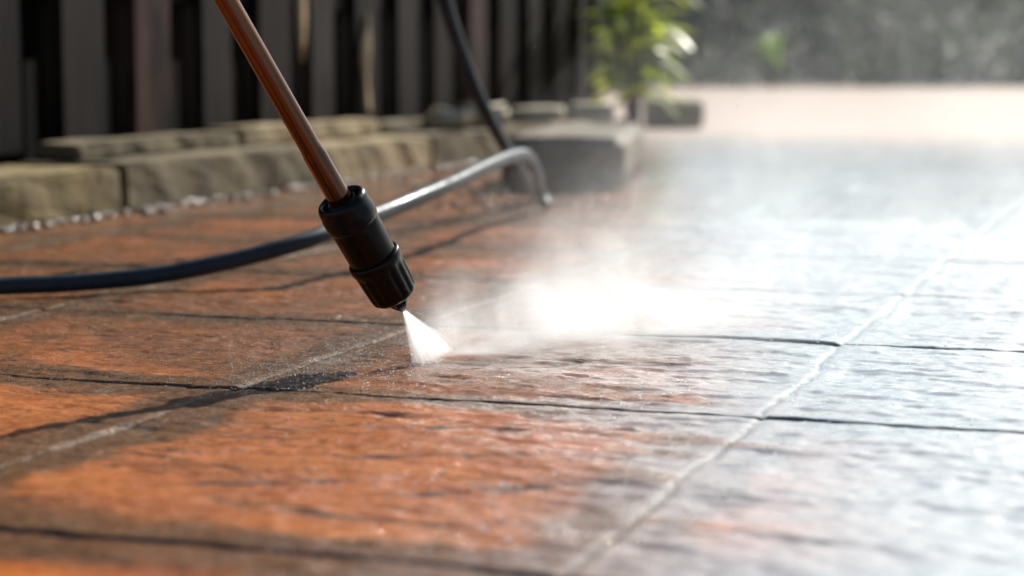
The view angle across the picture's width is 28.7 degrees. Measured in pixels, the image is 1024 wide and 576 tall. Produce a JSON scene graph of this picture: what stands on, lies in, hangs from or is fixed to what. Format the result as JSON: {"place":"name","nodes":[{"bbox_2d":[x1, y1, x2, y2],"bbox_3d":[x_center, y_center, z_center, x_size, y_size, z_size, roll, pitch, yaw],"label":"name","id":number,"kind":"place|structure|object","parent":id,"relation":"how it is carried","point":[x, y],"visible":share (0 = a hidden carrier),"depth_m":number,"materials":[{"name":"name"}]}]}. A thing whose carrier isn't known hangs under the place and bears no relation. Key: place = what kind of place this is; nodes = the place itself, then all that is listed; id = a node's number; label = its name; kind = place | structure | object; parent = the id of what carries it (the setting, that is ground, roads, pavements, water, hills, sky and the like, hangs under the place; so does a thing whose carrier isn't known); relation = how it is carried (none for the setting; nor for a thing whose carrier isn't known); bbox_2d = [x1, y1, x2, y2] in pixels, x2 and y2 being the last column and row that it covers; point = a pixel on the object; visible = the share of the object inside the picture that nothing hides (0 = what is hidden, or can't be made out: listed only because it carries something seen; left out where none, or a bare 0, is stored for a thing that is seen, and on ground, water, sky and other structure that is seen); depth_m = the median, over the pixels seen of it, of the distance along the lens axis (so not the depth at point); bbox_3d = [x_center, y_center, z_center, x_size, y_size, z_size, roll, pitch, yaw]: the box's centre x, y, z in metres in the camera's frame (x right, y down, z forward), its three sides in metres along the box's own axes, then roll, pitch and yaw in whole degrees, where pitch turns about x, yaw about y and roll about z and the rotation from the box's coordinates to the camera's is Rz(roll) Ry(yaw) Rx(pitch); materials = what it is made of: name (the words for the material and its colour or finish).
{"place":"outdoors","nodes":[
{"label":"outdoors","id":0,"kind":"place"},
{"bbox_2d":[213,0,414,311],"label":"pressure washer lance","id":1,"kind":"object","parent":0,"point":[369,248],"visible":1,"depth_m":1.51,"materials":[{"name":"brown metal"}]},
{"bbox_2d":[0,83,1023,575],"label":"patio","id":2,"kind":"structure","parent":0,"point":[516,411],"depth_m":1.51,"materials":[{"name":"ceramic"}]},
{"bbox_2d":[0,164,120,226],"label":"kerb stone","id":3,"kind":"object","parent":2,"relation":"on","point":[32,194],"visible":0.97,"depth_m":2.98,"materials":[{"name":"beige stone"}]},
{"bbox_2d":[18,144,315,210],"bbox_3d":[-0.586,-0.203,3.542,0.210,0.080,0.753,2,7,18],"label":"kerb stone","id":4,"kind":"object","parent":2,"relation":"on","point":[171,178],"visible":0.6,"depth_m":3.42,"materials":[{"name":"beige stone"}]},
{"bbox_2d":[37,131,238,160],"bbox_3d":[-0.647,-0.253,3.528,0.092,0.033,0.583,2,7,18],"label":"coping stone","id":5,"kind":"object","parent":4,"relation":"on","point":[77,149],"visible":0.98,"depth_m":3.41,"materials":[{"name":"beige stone"}]},
{"bbox_2d":[0,148,551,294],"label":"pressure hose","id":6,"kind":"object","parent":2,"relation":"on","point":[174,272],"visible":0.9,"depth_m":2.09,"materials":[{"name":"black rubber"}]},
{"bbox_2d":[0,0,601,164],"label":"wooden fence","id":7,"kind":"object","parent":2,"relation":"on","point":[70,69],"visible":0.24,"depth_m":4.15,"materials":[{"name":"brown wood"}]},
{"bbox_2d":[438,0,535,198],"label":"hanging hose","id":8,"kind":"object","parent":7,"relation":"hanging from","point":[475,89],"visible":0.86,"depth_m":2.94,"materials":[{"name":"black rubber"}]},
{"bbox_2d":[0,160,630,232],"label":"grit","id":9,"kind":"object","parent":2,"relation":"on","point":[145,210],"visible":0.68,"depth_m":3.38,"materials":[{"name":"grey gravel"}]},
{"bbox_2d":[281,136,430,183],"bbox_3d":[-0.369,-0.273,4.190,0.211,0.076,0.599,2,7,18],"label":"kerb stone","id":10,"kind":"object","parent":2,"relation":"on","point":[352,158],"visible":0.5,"depth_m":4.16,"materials":[{"name":"beige stone"}]},
{"bbox_2d":[205,118,378,146],"bbox_3d":[-0.441,-0.325,4.141,0.092,0.040,0.682,2,7,18],"label":"coping stone","id":11,"kind":"object","parent":10,"relation":"on","point":[263,133],"visible":0.73,"depth_m":4.02,"materials":[{"name":"beige stone"}]},
{"bbox_2d":[403,310,443,362],"bbox_3d":[-0.072,0.038,1.578,0.044,0.049,0.014,-33,14,-1],"label":"water jet","id":12,"kind":"object","parent":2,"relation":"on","point":[422,345],"visible":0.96,"depth_m":1.57,"materials":[{"name":"white liquid"}]},
{"bbox_2d":[373,124,534,168],"bbox_3d":[-0.150,-0.348,4.845,0.211,0.080,0.768,2,7,18],"label":"kerb stone","id":13,"kind":"object","parent":2,"relation":"on","point":[467,145],"visible":0.4,"depth_m":4.63,"materials":[{"name":"beige stone"}]},
{"bbox_2d":[377,118,433,134],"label":"coping stone","id":14,"kind":"object","parent":13,"relation":"on","point":[395,126],"visible":0.56,"depth_m":4.62,"materials":[{"name":"beige stone"}]},
{"bbox_2d":[427,107,472,130],"bbox_3d":[-0.144,-0.400,4.734,0.106,0.055,0.087,-2,7,-16],"label":"rubble stone","id":15,"kind":"object","parent":13,"relation":"on","point":[445,119],"visible":0.98,"depth_m":4.71,"materials":[{"name":"stone"}]},
{"bbox_2d":[457,103,510,127],"bbox_3d":[-0.075,-0.427,4.949,0.148,0.060,0.091,-1,6,-9],"label":"rubble stone","id":16,"kind":"object","parent":13,"relation":"on","point":[502,115],"visible":0.56,"depth_m":4.92,"materials":[{"name":"stone"}]},
{"bbox_2d":[0,298,1012,566],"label":"water beads","id":17,"kind":"object","parent":2,"relation":"on","point":[520,550],"visible":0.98,"depth_m":1.46,"materials":[{"name":"white"}]},
{"bbox_2d":[504,118,628,126],"bbox_3d":[0.115,-0.434,5.636,0.212,0.075,0.888,2,7,18],"label":"kerb stone","id":18,"kind":"object","parent":2,"relation":"on","point":[621,120],"visible":0.04,"depth_m":5.43,"materials":[{"name":"grey stone"}]},
{"bbox_2d":[508,106,564,122],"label":"rubble stone","id":19,"kind":"object","parent":18,"relation":"on","point":[539,114],"visible":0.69,"depth_m":5.32,"materials":[{"name":"stone"}]},
{"bbox_2d":[501,121,643,190],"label":"raised slab","id":20,"kind":"structure","parent":2,"relation":"on","point":[611,149],"depth_m":3.68,"materials":[{"name":"grey concrete"}]},
{"bbox_2d":[569,0,702,128],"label":"leafy shrub","id":21,"kind":"object","parent":2,"relation":"on","point":[636,48],"visible":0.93,"depth_m":6.23,"materials":[{"name":"green plant"}]},
{"bbox_2d":[602,0,837,85],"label":"hedge","id":22,"kind":"object","parent":2,"relation":"on","point":[727,11],"visible":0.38,"depth_m":21.48,"materials":[{"name":"green plant"}]},
{"bbox_2d":[751,32,786,87],"bbox_3d":[2.513,-2.220,19.370,0.308,0.574,0.377,3,7,26],"label":"leafy shrub","id":23,"kind":"object","parent":2,"relation":"on","point":[770,69],"visible":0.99,"depth_m":19.36,"materials":[{"name":"green plant"}]},
{"bbox_2d":[823,0,1023,85],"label":"hedge","id":24,"kind":"object","parent":2,"relation":"on","point":[845,61],"visible":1,"depth_m":21.77,"materials":[{"name":"grey plant"}]},
{"bbox_2d":[565,102,616,123],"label":"concrete block","id":25,"kind":"structure","parent":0,"point":[595,112],"depth_m":4.94,"materials":[{"name":"grey concrete"}]},
{"bbox_2d":[201,0,1023,379],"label":"spray droplets","id":26,"kind":"object","parent":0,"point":[705,236],"visible":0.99,"depth_m":1.78,"materials":[{"name":"white liquid"}]},
{"bbox_2d":[642,99,703,128],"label":"stone block","id":27,"kind":"structure","parent":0,"point":[660,112],"depth_m":7.24,"materials":[{"name":"grey stone"}]},
{"bbox_2d":[602,0,1023,83],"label":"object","id":28,"kind":"structure","parent":0,"point":[728,74],"depth_m":23.90,"materials":[{"name":"green plant"}]}
]}

